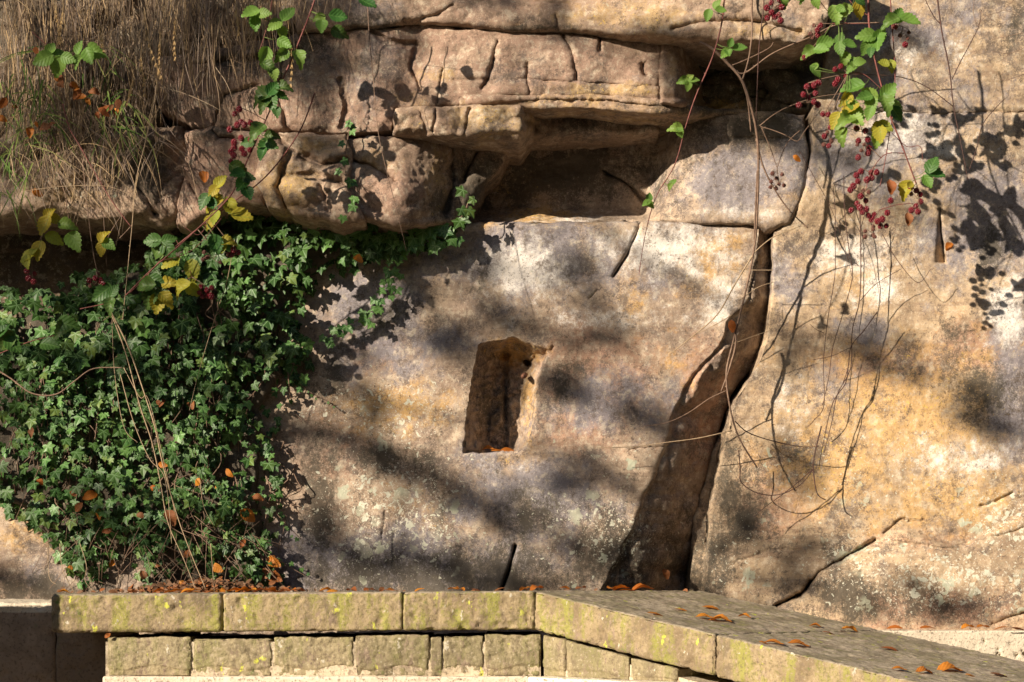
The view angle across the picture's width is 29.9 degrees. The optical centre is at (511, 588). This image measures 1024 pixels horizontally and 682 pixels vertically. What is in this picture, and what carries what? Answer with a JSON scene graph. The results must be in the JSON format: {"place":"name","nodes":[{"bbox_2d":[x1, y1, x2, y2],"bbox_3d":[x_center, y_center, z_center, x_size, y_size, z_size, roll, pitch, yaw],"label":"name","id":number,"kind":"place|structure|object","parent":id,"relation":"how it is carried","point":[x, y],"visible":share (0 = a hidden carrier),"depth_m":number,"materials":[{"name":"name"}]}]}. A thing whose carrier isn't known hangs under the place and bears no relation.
{"place":"outdoors","nodes":[
{"label":"outdoors","id":0,"kind":"place"},
{"bbox_2d":[0,233,744,675],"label":"rock face","id":1,"kind":"object","parent":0,"point":[54,265],"visible":0.02,"depth_m":6.21},
{"bbox_2d":[0,126,185,243],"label":"rock block","id":2,"kind":"object","parent":1,"relation":"attached to","point":[159,218],"visible":0.57,"depth_m":5.83,"materials":[{"name":"stone"}]},
{"bbox_2d":[0,0,296,160],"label":"rock block","id":3,"kind":"object","parent":2,"relation":"on","point":[159,121],"visible":0.25,"depth_m":5.90,"materials":[{"name":"stone"}]},
{"bbox_2d":[0,0,350,246],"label":"dry grass","id":4,"kind":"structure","parent":3,"relation":"on","point":[73,17],"depth_m":5.72,"materials":[{"name":"brown plant"}]},
{"bbox_2d":[0,97,7,108],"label":"fallen leaf","id":5,"kind":"object","parent":4,"relation":"on","point":[3,102],"visible":1,"depth_m":5.63,"materials":[{"name":"brown plant"}]},
{"bbox_2d":[26,127,33,137],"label":"fallen leaf","id":6,"kind":"object","parent":4,"relation":"in","point":[29,132],"visible":1,"depth_m":5.63,"materials":[{"name":"orange plant"}]},
{"bbox_2d":[32,188,42,196],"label":"fallen leaf","id":7,"kind":"object","parent":4,"relation":"on","point":[34,192],"visible":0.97,"depth_m":5.66,"materials":[{"name":"brown plant"}]},
{"bbox_2d":[39,122,50,129],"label":"fallen leaf","id":8,"kind":"object","parent":4,"relation":"on","point":[44,126],"visible":1,"depth_m":5.64,"materials":[{"name":"brown plant"}]},
{"bbox_2d":[53,0,62,44],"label":"grass seed head","id":9,"kind":"object","parent":4,"relation":"hanging from","point":[58,26],"depth_m":5.62},
{"bbox_2d":[57,2,63,44],"bbox_3d":[-1.321,-1.656,5.619,0.021,0.136,0.011,0,0,0],"label":"grass seed head","id":10,"kind":"object","parent":4,"relation":"hanging from","point":[60,24],"depth_m":5.62},
{"bbox_2d":[32,32,105,77],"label":"bramble","id":11,"kind":"object","parent":4,"relation":"attached to","point":[54,59],"visible":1,"depth_m":5.58,"materials":[{"name":"green plant"}]},
{"bbox_2d":[20,176,122,284],"bbox_3d":[-1.293,-1.052,5.626,0.300,0.323,0.063,0,0,0],"label":"bramble","id":12,"kind":"object","parent":4,"relation":"attached to","point":[72,240],"visible":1,"depth_m":5.62,"materials":[{"name":"plant"}]},
{"bbox_2d":[73,89,81,99],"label":"fallen leaf","id":13,"kind":"object","parent":4,"relation":"on","point":[76,94],"visible":1,"depth_m":5.67,"materials":[{"name":"brown plant"}]},
{"bbox_2d":[0,46,158,239],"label":"green grass","id":14,"kind":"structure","parent":4,"relation":"attached to","point":[7,168],"depth_m":5.67,"materials":[{"name":"plant"}]},
{"bbox_2d":[88,87,99,94],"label":"fallen leaf","id":15,"kind":"object","parent":4,"relation":"on","point":[94,90],"visible":1,"depth_m":5.62,"materials":[{"name":"brown plant"}]},
{"bbox_2d":[63,104,130,226],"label":"bare stem","id":16,"kind":"object","parent":4,"relation":"attached to","point":[90,164],"visible":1,"depth_m":5.62,"materials":[{"name":"red plant"}]},
{"bbox_2d":[94,0,107,60],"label":"grass seed head","id":17,"kind":"object","parent":4,"relation":"hanging from","point":[101,39],"depth_m":5.62},
{"bbox_2d":[98,107,109,116],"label":"fallen leaf","id":18,"kind":"object","parent":4,"relation":"on","point":[103,111],"visible":1,"depth_m":5.64,"materials":[{"name":"brown plant"}]},
{"bbox_2d":[82,160,131,276],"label":"bare stem","id":19,"kind":"object","parent":4,"relation":"attached to","point":[103,216],"visible":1,"depth_m":5.64,"materials":[{"name":"plant"}]},
{"bbox_2d":[21,106,196,204],"bbox_3d":[-1.174,-1.262,5.600,0.514,0.289,0.002,0,0,0],"label":"bare stem","id":20,"kind":"object","parent":4,"relation":"attached to","point":[112,187],"visible":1,"depth_m":5.60,"materials":[{"name":"plant"}]},
{"bbox_2d":[114,99,121,109],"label":"fallen leaf","id":21,"kind":"object","parent":4,"relation":"on","point":[118,103],"visible":1,"depth_m":5.62,"materials":[{"name":"brown plant"}]},
{"bbox_2d":[125,69,133,106],"bbox_3d":[-1.119,-1.466,5.621,0.027,0.110,0.009,0,0,0],"label":"grass seed head","id":22,"kind":"object","parent":4,"relation":"hanging from","point":[129,91],"depth_m":5.62},
{"bbox_2d":[122,85,156,319],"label":"bare stem","id":23,"kind":"object","parent":4,"relation":"hanging from","point":[135,192],"visible":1,"depth_m":5.60,"materials":[{"name":"plant"}]},
{"bbox_2d":[139,42,145,97],"bbox_3d":[-1.082,-1.518,5.622,0.021,0.161,0.009,0,0,0],"label":"grass seed head","id":24,"kind":"object","parent":4,"relation":"hanging from","point":[143,84],"depth_m":5.62},
{"bbox_2d":[144,18,162,79],"bbox_3d":[-1.050,-1.590,5.619,0.056,0.204,0.009,0,0,0],"label":"grass seed head","id":25,"kind":"object","parent":4,"relation":"hanging from","point":[146,39],"depth_m":5.62},
{"bbox_2d":[157,42,160,75],"bbox_3d":[-1.034,-1.566,5.627,0.012,0.128,0.016,0,0,-21],"label":"grass seed head","id":26,"kind":"object","parent":4,"relation":"hanging from","point":[159,50],"depth_m":5.62},
{"bbox_2d":[172,12,176,60],"bbox_3d":[-0.989,-1.627,5.628,0.014,0.161,0.016,0,0,0],"label":"grass seed head","id":27,"kind":"object","parent":4,"relation":"hanging from","point":[174,22],"depth_m":5.63},
{"bbox_2d":[80,93,314,316],"bbox_3d":[-0.920,-1.120,5.607,0.689,0.661,0.085,0,0,0],"label":"bramble","id":28,"kind":"object","parent":4,"relation":"attached to","point":[109,296],"visible":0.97,"depth_m":5.60,"materials":[{"name":"green plant"}]},
{"bbox_2d":[234,2,239,36],"bbox_3d":[-0.805,-1.668,5.616,0.020,0.111,0.010,0,0,28],"label":"grass seed head","id":29,"kind":"object","parent":4,"relation":"hanging from","point":[237,24],"depth_m":5.62},
{"bbox_2d":[125,0,376,295],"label":"bramble","id":30,"kind":"object","parent":4,"relation":"attached to","point":[268,94],"visible":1,"depth_m":5.54,"materials":[{"name":"green plant"}]},
{"bbox_2d":[288,24,293,86],"bbox_3d":[-0.648,-1.564,5.624,0.015,0.194,0.011,0,0,10],"label":"grass seed head","id":31,"kind":"object","parent":4,"relation":"hanging from","point":[291,67],"depth_m":5.62},
{"bbox_2d":[367,7,407,250],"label":"bare stem","id":32,"kind":"object","parent":4,"relation":"hanging from","point":[376,118],"visible":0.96,"depth_m":5.62,"materials":[{"name":"plant"}]},
{"bbox_2d":[0,213,457,592],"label":"ivy","id":33,"kind":"object","parent":1,"relation":"attached to","point":[80,442],"visible":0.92,"depth_m":5.88,"materials":[{"name":"green leaf"},{"name":"cane"}]},
{"bbox_2d":[28,427,33,437],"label":"fallen leaf","id":34,"kind":"object","parent":33,"relation":"on","point":[30,432],"visible":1,"depth_m":5.82,"materials":[{"name":"brown plant"}]},
{"bbox_2d":[0,314,81,353],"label":"bramble","id":35,"kind":"object","parent":33,"relation":"attached to","point":[9,339],"visible":1,"depth_m":5.66,"materials":[{"name":"green plant"}]},
{"bbox_2d":[0,367,122,396],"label":"bare stem","id":36,"kind":"object","parent":35,"relation":"attached to","point":[60,391],"visible":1,"depth_m":5.66,"materials":[{"name":"plant"}]},
{"bbox_2d":[74,503,82,511],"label":"fallen leaf","id":37,"kind":"object","parent":33,"relation":"on","point":[78,507],"visible":1,"depth_m":5.81,"materials":[{"name":"brown plant"}]},
{"bbox_2d":[82,490,96,499],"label":"fallen leaf","id":38,"kind":"object","parent":33,"relation":"on","point":[90,494],"visible":1,"depth_m":5.79,"materials":[{"name":"brown plant"}]},
{"bbox_2d":[102,528,111,533],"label":"fallen leaf","id":39,"kind":"object","parent":33,"relation":"on","point":[106,531],"visible":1,"depth_m":5.80,"materials":[{"name":"brown plant"}]},
{"bbox_2d":[139,570,147,578],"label":"fallen leaf","id":40,"kind":"object","parent":33,"relation":"on","point":[142,574],"visible":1,"depth_m":5.85,"materials":[{"name":"brown plant"}]},
{"bbox_2d":[156,399,164,407],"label":"fallen leaf","id":41,"kind":"object","parent":33,"relation":"on","point":[159,403],"visible":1,"depth_m":5.81,"materials":[{"name":"brown plant"}]},
{"bbox_2d":[163,510,176,525],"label":"fallen leaf","id":42,"kind":"object","parent":33,"relation":"on","point":[172,518],"visible":0.84,"depth_m":5.78,"materials":[{"name":"brown plant"}]},
{"bbox_2d":[189,240,234,409],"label":"bare stem","id":43,"kind":"object","parent":33,"relation":"attached to","point":[212,325],"visible":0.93,"depth_m":5.70,"materials":[{"name":"plant"}]},
{"bbox_2d":[213,563,222,572],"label":"fallen leaf","id":44,"kind":"object","parent":33,"relation":"on","point":[217,567],"visible":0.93,"depth_m":5.84,"materials":[{"name":"orange plant"}]},
{"bbox_2d":[225,469,232,476],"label":"fallen leaf","id":45,"kind":"object","parent":33,"relation":"on","point":[228,472],"visible":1,"depth_m":5.81,"materials":[{"name":"orange plant"}]},
{"bbox_2d":[240,508,254,521],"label":"fallen leaf","id":46,"kind":"object","parent":33,"relation":"on","point":[251,518],"visible":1,"depth_m":5.84,"materials":[{"name":"brown plant"}]},
{"bbox_2d":[252,493,263,500],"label":"fallen leaf","id":47,"kind":"object","parent":33,"relation":"on","point":[257,496],"visible":1,"depth_m":5.84,"materials":[{"name":"orange plant"}]},
{"bbox_2d":[261,567,273,579],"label":"fallen leaf","id":48,"kind":"object","parent":33,"relation":"on","point":[264,570],"visible":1,"depth_m":5.86,"materials":[{"name":"brown plant"}]},
{"bbox_2d":[266,555,280,566],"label":"fallen leaf","id":49,"kind":"object","parent":33,"relation":"on","point":[275,562],"visible":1,"depth_m":5.86,"materials":[{"name":"orange plant"}]},
{"bbox_2d":[267,570,281,581],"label":"fallen leaf","id":50,"kind":"object","parent":33,"relation":"on","point":[277,576],"visible":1,"depth_m":5.86,"materials":[{"name":"brown plant"}]},
{"bbox_2d":[261,494,300,541],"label":"ivy shoot","id":51,"kind":"object","parent":33,"relation":"attached to","point":[287,527],"visible":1,"depth_m":5.89,"materials":[{"name":"plant"}]},
{"bbox_2d":[266,551,309,575],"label":"ivy shoot","id":52,"kind":"object","parent":33,"relation":"attached to","point":[290,564],"visible":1,"depth_m":5.88,"materials":[{"name":"plant"}]},
{"bbox_2d":[298,381,340,410],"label":"ivy shoot","id":53,"kind":"object","parent":33,"relation":"attached to","point":[308,391],"visible":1,"depth_m":5.94,"materials":[{"name":"plant"}]},
{"bbox_2d":[353,254,362,262],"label":"fallen leaf","id":54,"kind":"object","parent":33,"relation":"on","point":[358,257],"visible":1,"depth_m":5.80,"materials":[{"name":"brown plant"}]},
{"bbox_2d":[319,241,409,347],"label":"ivy shoot","id":55,"kind":"object","parent":33,"relation":"attached to","point":[364,315],"visible":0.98,"depth_m":5.91,"materials":[{"name":"plant"}]},
{"bbox_2d":[307,222,464,254],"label":"ivy shoot","id":56,"kind":"object","parent":33,"relation":"attached to","point":[431,234],"visible":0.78,"depth_m":5.89,"materials":[{"name":"plant"}]},
{"bbox_2d":[295,0,829,73],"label":"rock ledge","id":57,"kind":"object","parent":1,"relation":"attached to","point":[685,26],"visible":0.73,"depth_m":5.79,"materials":[{"name":"stone"}]},
{"bbox_2d":[639,0,747,272],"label":"bramble","id":58,"kind":"object","parent":57,"relation":"hanging from","point":[688,80],"visible":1,"depth_m":5.47,"materials":[{"name":"green plant"}]},
{"bbox_2d":[699,41,807,467],"bbox_3d":[0.725,-0.992,5.750,0.342,1.255,0.156,0,0,0],"label":"bramble","id":59,"kind":"object","parent":57,"relation":"attached to","point":[749,103],"visible":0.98,"depth_m":5.79,"materials":[{"name":"plant"}]},
{"bbox_2d":[597,430,731,447],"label":"bramble","id":60,"kind":"object","parent":59,"relation":"attached to","point":[668,442],"visible":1,"depth_m":5.82,"materials":[{"name":"plant"}]},
{"bbox_2d":[643,390,725,426],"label":"bramble","id":61,"kind":"object","parent":59,"relation":"attached to","point":[690,411],"visible":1,"depth_m":5.82,"materials":[{"name":"plant"}]},
{"bbox_2d":[728,320,735,332],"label":"fallen leaf","id":62,"kind":"object","parent":59,"relation":"attached to","point":[732,325],"visible":1,"depth_m":5.80,"materials":[{"name":"brown plant"}]},
{"bbox_2d":[669,226,799,354],"bbox_3d":[0.674,-0.902,5.818,0.396,0.387,0.021,0,0,2],"label":"bramble","id":63,"kind":"object","parent":59,"relation":"attached to","point":[732,292],"visible":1,"depth_m":5.82,"materials":[{"name":"plant"}]},
{"bbox_2d":[742,0,752,78],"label":"bramble","id":64,"kind":"object","parent":59,"relation":"attached to","point":[750,46],"visible":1,"depth_m":5.68,"materials":[{"name":"plant"}]},
{"bbox_2d":[735,421,825,516],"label":"bramble","id":65,"kind":"object","parent":59,"relation":"attached to","point":[816,446],"visible":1,"depth_m":5.84,"materials":[{"name":"plant"}]},
{"bbox_2d":[759,93,842,189],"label":"bramble","id":66,"kind":"object","parent":59,"relation":"attached to","point":[776,178],"visible":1,"depth_m":5.72,"materials":[{"name":"plant"}]},
{"bbox_2d":[732,21,879,73],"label":"bramble","id":67,"kind":"object","parent":59,"relation":"attached to","point":[754,66],"visible":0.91,"depth_m":5.68,"materials":[{"name":"plant"}]},
{"bbox_2d":[756,0,763,158],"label":"bramble","id":68,"kind":"object","parent":57,"relation":"hanging from","point":[758,62],"visible":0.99,"depth_m":5.68,"materials":[{"name":"plant"}]},
{"label":"ground","id":69,"kind":"structure","parent":0,"visible":0},
{"bbox_2d":[51,590,1023,681],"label":"parapet wall","id":70,"kind":"structure","parent":69,"relation":"on","point":[612,636],"depth_m":5.20,"materials":[{"name":"stone"}]},
{"bbox_2d":[112,313,205,590],"bbox_3d":[-1.051,-0.411,5.691,0.289,0.837,0.011,0,0,0],"label":"bare stem","id":71,"kind":"object","parent":70,"relation":"on","point":[114,320],"visible":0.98,"depth_m":5.69,"materials":[{"name":"plant"}]},
{"bbox_2d":[57,576,687,593],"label":"leaf litter","id":72,"kind":"object","parent":70,"relation":"on","point":[219,581],"visible":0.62,"depth_m":5.75,"materials":[{"name":"brown plant"}]},
{"bbox_2d":[630,583,654,590],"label":"fallen leaf","id":73,"kind":"object","parent":70,"relation":"on","point":[637,586],"visible":0.93,"depth_m":5.58,"materials":[{"name":"orange plant"}]},
{"bbox_2d":[709,614,731,621],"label":"fallen leaf","id":74,"kind":"object","parent":70,"relation":"on","point":[722,616],"visible":1,"depth_m":5.03,"materials":[{"name":"orange plant"}]},
{"bbox_2d":[765,639,782,643],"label":"fallen leaf","id":75,"kind":"object","parent":70,"relation":"on","point":[774,640],"visible":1,"depth_m":4.70,"materials":[{"name":"orange plant"}]},
{"bbox_2d":[788,639,808,645],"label":"fallen leaf","id":76,"kind":"object","parent":70,"relation":"on","point":[797,641],"visible":1,"depth_m":4.72,"materials":[{"name":"orange plant"}]},
{"bbox_2d":[841,626,857,631],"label":"fallen leaf","id":77,"kind":"object","parent":70,"relation":"on","point":[851,627],"visible":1,"depth_m":5.12,"materials":[{"name":"orange plant"}]},
{"bbox_2d":[915,666,932,673],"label":"fallen leaf","id":78,"kind":"object","parent":70,"relation":"on","point":[921,668],"visible":1,"depth_m":4.50,"materials":[{"name":"orange plant"}]},
{"bbox_2d":[937,661,963,671],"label":"fallen leaf","id":79,"kind":"object","parent":70,"relation":"on","point":[946,665],"visible":1,"depth_m":4.59,"materials":[{"name":"orange plant"}]},
{"label":"soil bed","id":80,"kind":"structure","parent":0,"visible":0},
{"bbox_2d":[0,599,138,681],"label":"garden wall","id":81,"kind":"structure","parent":80,"relation":"on","point":[34,647],"depth_m":5.60,"materials":[{"name":"stone"}]},
{"bbox_2d":[0,498,173,634],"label":"rock boulder","id":82,"kind":"object","parent":80,"relation":"on","point":[20,550],"visible":0.24,"depth_m":5.87,"materials":[{"name":"stone"}]},
{"bbox_2d":[201,220,771,661],"bbox_3d":[-0.069,-0.455,6.219,1.795,1.388,0.654,0,0,0],"label":"rock slab","id":83,"kind":"object","parent":80,"relation":"on","point":[407,482],"visible":0.8,"depth_m":5.95,"materials":[{"name":"stone"}]},
{"bbox_2d":[176,126,271,238],"bbox_3d":[-0.876,-1.243,5.983,0.301,0.318,0.404,0,0,0],"label":"rock block","id":84,"kind":"object","parent":83,"relation":"on","point":[209,154],"visible":0.59,"depth_m":5.80,"materials":[{"name":"stone"}]},
{"bbox_2d":[199,171,208,182],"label":"fallen leaf","id":85,"kind":"object","parent":84,"relation":"on","point":[204,178],"visible":1,"depth_m":5.63,"materials":[{"name":"orange plant"}]},
{"bbox_2d":[254,132,367,234],"bbox_3d":[-0.610,-1.233,5.932,0.339,0.302,0.413,0,0,0],"label":"rock block","id":86,"kind":"object","parent":83,"relation":"on","point":[301,183],"visible":0.81,"depth_m":5.76,"materials":[{"name":"stone"}]},
{"bbox_2d":[334,119,358,223],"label":"ivy shoot","id":87,"kind":"object","parent":86,"relation":"attached to","point":[349,181],"visible":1,"depth_m":5.73,"materials":[{"name":"plant"}]},
{"bbox_2d":[159,25,705,138],"bbox_3d":[-0.208,-1.558,6.130,1.751,0.372,0.715,0,0,0],"label":"rock ledge","id":88,"kind":"object","parent":86,"relation":"on","point":[428,65],"visible":0.69,"depth_m":5.81,"materials":[{"name":"stone"}]},
{"bbox_2d":[348,135,508,234],"bbox_3d":[-0.250,-1.251,6.006,0.662,0.323,0.391,0,0,-23],"label":"rock block","id":89,"kind":"object","parent":83,"relation":"on","point":[426,178],"visible":0.84,"depth_m":5.82,"materials":[{"name":"stone"}]},
{"bbox_2d":[452,185,476,230],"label":"ivy shoot","id":90,"kind":"object","parent":89,"relation":"attached to","point":[464,212],"visible":1,"depth_m":5.85,"materials":[{"name":"plant"}]},
{"bbox_2d":[469,111,808,234],"bbox_3d":[0.357,-1.307,6.153,1.129,0.398,0.472,0,0,0],"label":"rock block","id":91,"kind":"object","parent":83,"relation":"on","point":[713,172],"visible":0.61,"depth_m":6.00,"materials":[{"name":"stone"}]},
{"bbox_2d":[392,104,659,165],"bbox_3d":[0.047,-1.426,6.037,0.830,0.161,0.603,0,0,0],"label":"rock ledge","id":92,"kind":"object","parent":91,"relation":"on","point":[516,134],"visible":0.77,"depth_m":5.83,"materials":[{"name":"stone"}]},
{"bbox_2d":[459,93,747,137],"bbox_3d":[0.288,-1.467,6.056,0.906,0.067,0.526,0,0,0],"label":"rock ledge","id":93,"kind":"object","parent":92,"relation":"on","point":[629,110],"visible":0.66,"depth_m":5.82,"materials":[{"name":"stone"}]},
{"bbox_2d":[699,35,823,119],"bbox_3d":[0.726,-1.620,6.106,0.579,0.311,0.277,0,0,0],"label":"rock block","id":94,"kind":"object","parent":91,"relation":"on","point":[779,89],"visible":0.16,"depth_m":6.01,"materials":[{"name":"stone"}]},
{"bbox_2d":[662,569,669,579],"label":"fallen leaf","id":95,"kind":"object","parent":83,"relation":"on","point":[666,573],"visible":1,"depth_m":6.00,"materials":[{"name":"brown plant"}]},
{"bbox_2d":[685,0,1023,629],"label":"rock slab","id":96,"kind":"object","parent":80,"relation":"on","point":[914,520],"visible":0.77,"depth_m":5.93,"materials":[{"name":"stone"}]},
{"bbox_2d":[810,187,836,424],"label":"bramble","id":97,"kind":"object","parent":96,"relation":"hanging from","point":[830,303],"visible":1,"depth_m":5.87,"materials":[{"name":"plant"}]},
{"bbox_2d":[800,152,864,404],"bbox_3d":[0.979,-0.947,5.865,0.200,0.775,0.010,0,0,0],"label":"bramble","id":98,"kind":"object","parent":96,"relation":"attached to","point":[847,258],"visible":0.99,"depth_m":5.86,"materials":[{"name":"plant"}]},
{"bbox_2d":[796,0,945,238],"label":"bramble","id":99,"kind":"object","parent":96,"relation":"hanging from","point":[852,111],"visible":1,"depth_m":5.55,"materials":[{"name":"green plant"}]},
{"bbox_2d":[799,0,864,23],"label":"bramble","id":100,"kind":"object","parent":99,"relation":"attached to","point":[838,7],"visible":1,"depth_m":5.53,"materials":[{"name":"green plant"}]},
{"bbox_2d":[764,0,798,23],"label":"bramble","id":101,"kind":"object","parent":100,"relation":"attached to","point":[778,15],"visible":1,"depth_m":5.54,"materials":[{"name":"red plant"}]},
{"bbox_2d":[887,179,896,194],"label":"fallen leaf","id":102,"kind":"object","parent":99,"relation":"hanging from","point":[891,185],"visible":1,"depth_m":5.55,"materials":[{"name":"orange plant"}]},
{"bbox_2d":[905,212,913,225],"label":"fallen leaf","id":103,"kind":"object","parent":99,"relation":"hanging from","point":[909,217],"visible":1,"depth_m":5.55,"materials":[{"name":"orange plant"}]},
{"bbox_2d":[853,0,1005,179],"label":"bramble","id":104,"kind":"object","parent":99,"relation":"attached to","point":[939,22],"visible":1,"depth_m":5.60,"materials":[{"name":"plant"}]},
{"bbox_2d":[973,2,1023,79],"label":"bramble","id":105,"kind":"object","parent":104,"relation":"attached to","point":[1000,37],"visible":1,"depth_m":5.60,"materials":[{"name":"plant"}]},
{"bbox_2d":[813,211,930,468],"bbox_3d":[1.099,-0.763,5.860,0.359,0.798,0.011,0,0,0],"label":"bramble","id":106,"kind":"object","parent":96,"relation":"attached to","point":[850,348],"visible":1,"depth_m":5.86,"materials":[{"name":"plant"}]},
{"bbox_2d":[945,242,953,250],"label":"fallen leaf","id":107,"kind":"object","parent":96,"relation":"on","point":[949,245],"visible":1,"depth_m":5.86,"materials":[{"name":"orange plant"}]},
{"bbox_2d":[878,630,1023,660],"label":"concrete wall","id":108,"kind":"structure","parent":80,"relation":"on","point":[1007,643],"depth_m":5.75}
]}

